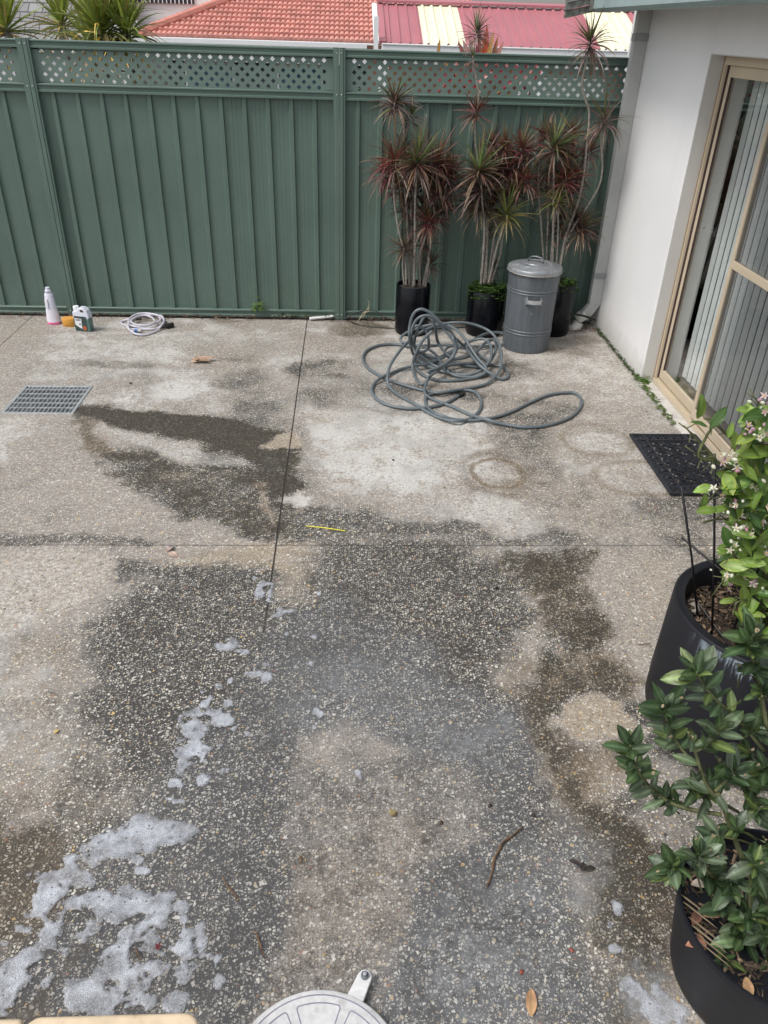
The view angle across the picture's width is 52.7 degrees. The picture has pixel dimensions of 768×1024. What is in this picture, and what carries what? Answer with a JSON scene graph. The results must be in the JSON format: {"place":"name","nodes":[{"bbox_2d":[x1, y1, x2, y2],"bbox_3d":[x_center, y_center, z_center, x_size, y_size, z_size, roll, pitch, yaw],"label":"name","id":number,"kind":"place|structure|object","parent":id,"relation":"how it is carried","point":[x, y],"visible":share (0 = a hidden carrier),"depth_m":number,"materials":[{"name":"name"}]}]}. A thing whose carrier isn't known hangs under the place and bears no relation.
{"place":"outdoors","nodes":[
{"label":"outdoors","id":0,"kind":"place"},
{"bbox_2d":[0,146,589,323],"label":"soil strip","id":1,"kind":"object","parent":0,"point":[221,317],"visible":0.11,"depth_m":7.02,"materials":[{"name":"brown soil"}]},
{"bbox_2d":[0,0,63,80],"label":"yucca","id":2,"kind":"object","parent":1,"relation":"on","point":[6,19],"visible":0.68,"depth_m":6.51,"materials":[{"name":"green plant"}]},
{"bbox_2d":[14,0,84,81],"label":"yucca","id":3,"kind":"object","parent":1,"relation":"on","point":[60,5],"visible":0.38,"depth_m":7.36,"materials":[{"name":"green plant"}]},
{"bbox_2d":[49,0,129,82],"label":"yucca","id":4,"kind":"object","parent":1,"relation":"on","point":[83,35],"visible":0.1,"depth_m":7.23,"materials":[{"name":"green plant"}]},
{"bbox_2d":[37,0,173,83],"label":"yucca","id":5,"kind":"object","parent":1,"relation":"on","point":[93,10],"visible":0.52,"depth_m":6.33,"materials":[{"name":"green plant"}]},
{"bbox_2d":[69,0,170,84],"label":"yucca","id":6,"kind":"object","parent":1,"relation":"on","point":[126,6],"visible":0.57,"depth_m":6.38,"materials":[{"name":"green plant"}]},
{"bbox_2d":[2,311,570,321],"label":"leaf litter","id":7,"kind":"object","parent":1,"relation":"on","point":[248,316],"visible":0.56,"depth_m":6.94,"materials":[{"name":"brown plant"}]},
{"bbox_2d":[275,311,332,318],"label":"weeds","id":8,"kind":"object","parent":7,"relation":"on","point":[302,316],"visible":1,"depth_m":6.96,"materials":[{"name":"green plant"}]},
{"bbox_2d":[0,37,628,321],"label":"fence","id":9,"kind":"object","parent":1,"relation":"on","point":[119,196],"visible":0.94,"depth_m":6.38,"materials":[{"name":"green metal"}]},
{"bbox_2d":[251,297,265,311],"bbox_3d":[-1.118,-1.839,6.893,0.137,0.124,0.119,0,32,-3],"label":"weed","id":10,"kind":"object","parent":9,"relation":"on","point":[257,305],"visible":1,"depth_m":6.90,"materials":[{"name":"green plant"}]},
{"bbox_2d":[391,26,541,95],"bbox_3d":[0.711,-3.062,7.024,1.357,2.322,0.214,0,32,-3],"label":"red cordyline","id":11,"kind":"object","parent":1,"relation":"on","point":[486,65],"visible":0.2,"depth_m":6.53,"materials":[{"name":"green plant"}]},
{"bbox_2d":[564,0,767,521],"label":"white house","id":12,"kind":"structure","parent":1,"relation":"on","point":[695,69],"depth_m":5.52,"materials":[{"name":"paint"}]},
{"bbox_2d":[571,313,594,320],"bbox_3d":[1.681,-1.725,6.854,0.424,0.089,0.078,-3,32,-7],"label":"black pipe","id":13,"kind":"object","parent":12,"relation":"attached to","point":[585,316],"visible":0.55,"depth_m":6.83,"materials":[{"name":"black plastic"}]},
{"bbox_2d":[652,56,767,509],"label":"sliding door","id":14,"kind":"structure","parent":12,"relation":"in","point":[756,69],"depth_m":4.96,"materials":[{"name":"beige metal"}]},
{"bbox_2d":[682,81,767,462],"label":"vertical blind","id":15,"kind":"object","parent":12,"relation":"attached to","point":[733,324],"visible":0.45,"depth_m":5.06,"materials":[{"name":"grey fabric"}]},
{"bbox_2d":[0,315,767,1023],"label":"patio","id":16,"kind":"structure","parent":0,"point":[446,681],"depth_m":3.21,"materials":[{"name":"grey concrete"}]},
{"bbox_2d":[0,385,92,413],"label":"drain grate","id":17,"kind":"object","parent":16,"relation":"in","point":[47,399],"visible":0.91,"depth_m":5.38,"materials":[{"name":"metal"}]},
{"bbox_2d":[44,287,60,324],"bbox_3d":[-2.844,-1.760,6.613,0.112,0.315,0.087,0,32,-3],"label":"detergent bottle","id":18,"kind":"object","parent":16,"relation":"on","point":[52,315],"visible":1,"depth_m":6.60,"materials":[{"name":"white plastic"}]},
{"bbox_2d":[61,316,74,326],"bbox_3d":[-2.693,-1.632,6.641,0.130,0.075,0.083,0,32,-3],"label":"sponge","id":19,"kind":"object","parent":16,"relation":"on","point":[67,321],"visible":0.75,"depth_m":6.61},
{"bbox_2d":[72,305,93,331],"bbox_3d":[-2.534,-1.628,6.519,0.140,0.208,0.074,7,32,7],"label":"detergent bottle","id":20,"kind":"object","parent":16,"relation":"on","point":[82,318],"visible":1,"depth_m":6.49,"materials":[{"name":"white plastic"}]},
{"bbox_2d":[0,1013,197,1023],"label":"cream box","id":21,"kind":"object","parent":16,"relation":"on","point":[180,1018],"visible":1,"depth_m":1.70,"materials":[{"name":"beige plastic"}]},
{"bbox_2d":[120,312,173,335],"bbox_3d":[-2.073,-1.661,6.735,0.387,0.061,0.583,-18,37,-28],"label":"coiled hose","id":22,"kind":"object","parent":16,"relation":"on","point":[137,329],"visible":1,"depth_m":6.65,"materials":[{"name":"white plastic"}]},
{"bbox_2d":[166,546,177,557],"bbox_3d":[-1.059,0.200,3.861,0.050,0.025,0.106,-14,35,-23],"label":"dry leaf","id":23,"kind":"object","parent":16,"relation":"on","point":[173,553],"visible":1,"depth_m":3.85,"materials":[{"name":"beige plant"}]},
{"bbox_2d":[191,356,214,361],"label":"dry leaf","id":24,"kind":"object","parent":16,"relation":"on","point":[200,359],"visible":1,"depth_m":6.01,"materials":[{"name":"brown plant"}]},
{"bbox_2d":[221,875,238,899],"bbox_3d":[-0.472,1.150,2.369,0.010,0.011,0.100,-24,40,-35],"label":"twig","id":25,"kind":"object","parent":16,"relation":"on","point":[229,888],"visible":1,"depth_m":2.37,"materials":[{"name":"brown wood"}]},
{"bbox_2d":[255,931,264,956],"bbox_3d":[-0.357,1.240,2.229,0.008,0.010,0.082,-12,35,-21],"label":"twig","id":26,"kind":"object","parent":16,"relation":"on","point":[259,943],"visible":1,"depth_m":2.22,"materials":[{"name":"brown wood"}]},
{"bbox_2d":[252,970,386,1023],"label":"round base","id":27,"kind":"object","parent":16,"relation":"on","point":[323,1007],"visible":1,"depth_m":2.05,"materials":[{"name":"white plastic"}]},
{"bbox_2d":[309,315,332,319],"bbox_3d":[-0.565,-1.750,6.971,0.216,0.025,0.026,-10,34,-19],"label":"plastic tube","id":28,"kind":"object","parent":16,"relation":"on","point":[319,317],"visible":1,"depth_m":6.96,"materials":[{"name":"white plastic"}]},
{"bbox_2d":[306,525,344,530],"bbox_3d":[-0.308,0.085,4.083,0.213,0.006,0.009,7,32,8],"label":"straw","id":29,"kind":"object","parent":16,"relation":"on","point":[325,528],"visible":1,"depth_m":4.08,"materials":[{"name":"yellow plant"}]},
{"bbox_2d":[0,576,687,1023],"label":"soap foam","id":30,"kind":"object","parent":16,"relation":"on","point":[16,976],"visible":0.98,"depth_m":2.30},
{"bbox_2d":[389,809,396,815],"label":"dry leaf","id":31,"kind":"object","parent":16,"relation":"on","point":[392,812],"visible":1,"depth_m":2.61,"materials":[{"name":"yellow plant"}]},
{"bbox_2d":[358,69,473,335],"bbox_3d":[0.276,-2.403,6.208,0.992,2.007,0.782,0,32,-3],"label":"potted dracaena","id":32,"kind":"object","parent":16,"relation":"on","point":[412,293],"visible":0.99,"depth_m":6.15,"materials":[{"name":"plant"}]},
{"bbox_2d":[344,310,502,328],"bbox_3d":[0.354,-1.695,6.881,1.441,0.090,0.240,3,32,2],"label":"irrigation tube","id":33,"kind":"object","parent":16,"relation":"on","point":[382,320],"visible":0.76,"depth_m":6.90,"materials":[{"name":"black plastic"}]},
{"bbox_2d":[362,308,582,428],"bbox_3d":[0.636,-1.226,5.766,1.589,0.501,1.746,0,32,-3],"label":"garden hose","id":34,"kind":"object","parent":16,"relation":"on","point":[413,346],"visible":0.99,"depth_m":5.86,"materials":[{"name":"grey rubber"}]},
{"bbox_2d":[444,3,549,337],"bbox_3d":[0.878,-2.595,6.136,0.862,2.442,0.683,-9,34,-16],"label":"potted dracaena","id":35,"kind":"object","parent":16,"relation":"on","point":[487,296],"visible":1,"depth_m":6.14,"materials":[{"name":"plant"}]},
{"bbox_2d":[487,826,523,885],"bbox_3d":[0.381,1.098,2.500,0.036,0.014,0.260,21,37,28],"label":"twig","id":36,"kind":"object","parent":16,"relation":"on","point":[499,850],"visible":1,"depth_m":2.50,"materials":[{"name":"brown wood"}]},
{"bbox_2d":[526,988,536,1015],"bbox_3d":[0.402,1.338,2.116,0.032,0.012,0.073,0,32,-3],"label":"dry leaf","id":37,"kind":"object","parent":16,"relation":"on","point":[531,1002],"visible":1,"depth_m":2.11,"materials":[{"name":"plant"}]},
{"bbox_2d":[502,256,562,353],"bbox_3d":[1.201,-1.713,6.342,0.439,0.746,0.455,0,32,-3],"label":"metal bin","id":38,"kind":"object","parent":16,"relation":"on","point":[532,287],"visible":0.99,"depth_m":6.21,"materials":[{"name":"silver metal"}]},
{"bbox_2d":[523,5,639,336],"bbox_3d":[1.437,-2.637,6.177,0.897,2.500,0.636,-6,33,-13],"label":"potted dracaena","id":39,"kind":"object","parent":16,"relation":"on","point":[554,190],"visible":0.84,"depth_m":6.14,"materials":[{"name":"plant"}]},
{"bbox_2d":[569,859,594,870],"bbox_3d":[0.634,1.126,2.466,0.084,0.027,0.042,0,32,-3],"label":"dry leaf","id":40,"kind":"object","parent":16,"relation":"on","point":[582,865],"visible":1,"depth_m":2.46,"materials":[{"name":"black plant"}]},
{"bbox_2d":[568,323,595,331],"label":"leaf litter","id":41,"kind":"object","parent":16,"relation":"on","point":[585,328],"visible":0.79,"depth_m":6.93,"materials":[{"name":"brown plant"}]},
{"bbox_2d":[594,328,636,377],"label":"weeds","id":42,"kind":"object","parent":16,"relation":"on","point":[613,350],"visible":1,"depth_m":6.45,"materials":[{"name":"green plant"}]},
{"bbox_2d":[633,373,651,383],"bbox_3d":[1.981,-1.024,5.930,0.148,0.050,0.122,20,36,26],"label":"weed","id":43,"kind":"object","parent":16,"relation":"on","point":[643,379],"visible":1,"depth_m":5.92,"materials":[{"name":"green plant"}]},
{"bbox_2d":[638,382,675,424],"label":"weeds","id":44,"kind":"object","parent":16,"relation":"on","point":[645,387],"visible":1,"depth_m":5.59,"materials":[{"name":"green plant"}]},
{"bbox_2d":[629,433,722,494],"bbox_3d":[1.859,-0.308,4.801,0.450,0.016,0.771,0,32,-3],"label":"doormat","id":45,"kind":"object","parent":16,"relation":"on","point":[678,469],"visible":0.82,"depth_m":4.81,"materials":[{"name":"black rubber"}]},
{"bbox_2d":[602,605,767,1023],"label":"potted shrub","id":46,"kind":"object","parent":16,"relation":"on","point":[714,875],"visible":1,"depth_m":1.86,"materials":[{"name":"green plant"}]},
{"bbox_2d":[645,388,767,772],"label":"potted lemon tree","id":47,"kind":"object","parent":16,"relation":"on","point":[743,486],"visible":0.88,"depth_m":2.50,"materials":[{"name":"green plant"}]},
{"bbox_2d":[680,454,767,645],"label":"plant support","id":48,"kind":"object","parent":47,"relation":"on","point":[694,595],"visible":0.63,"depth_m":2.60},
{"bbox_2d":[339,45,626,145],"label":"ground","id":49,"kind":"structure","parent":0,"point":[510,46],"depth_m":124.88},
{"bbox_2d":[0,0,210,84],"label":"white house","id":50,"kind":"structure","parent":49,"relation":"on","point":[171,6],"depth_m":25.05,"materials":[{"name":"paint"}]},
{"bbox_2d":[130,0,193,3],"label":"window","id":51,"kind":"structure","parent":50,"relation":"in","point":[150,1],"depth_m":26.45,"materials":[{"name":"white"}]},
{"bbox_2d":[134,0,470,118],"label":"tiled house","id":52,"kind":"structure","parent":49,"relation":"on","point":[346,24],"depth_m":23.48,"materials":[{"name":"tile"}]},
{"bbox_2d":[184,61,233,86],"bbox_3d":[-5.371,-13.343,23.951,1.493,1.000,0.060,0,32,-3],"label":"window","id":53,"kind":"structure","parent":52,"relation":"in","point":[190,67],"depth_m":23.82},
{"bbox_2d":[276,64,322,89],"bbox_3d":[-2.610,-13.336,24.084,1.411,1.000,0.060,0,32,-3],"label":"window","id":54,"kind":"structure","parent":52,"relation":"in","point":[293,70],"depth_m":23.96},
{"bbox_2d":[366,0,633,98],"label":"carport","id":55,"kind":"object","parent":49,"relation":"on","point":[414,23],"visible":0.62,"depth_m":16.20,"materials":[{"name":"metal"}]},
{"bbox_2d":[471,0,634,11],"label":"sky","id":56,"kind":"structure","parent":0,"point":[521,1],"materials":[{"name":"white"}]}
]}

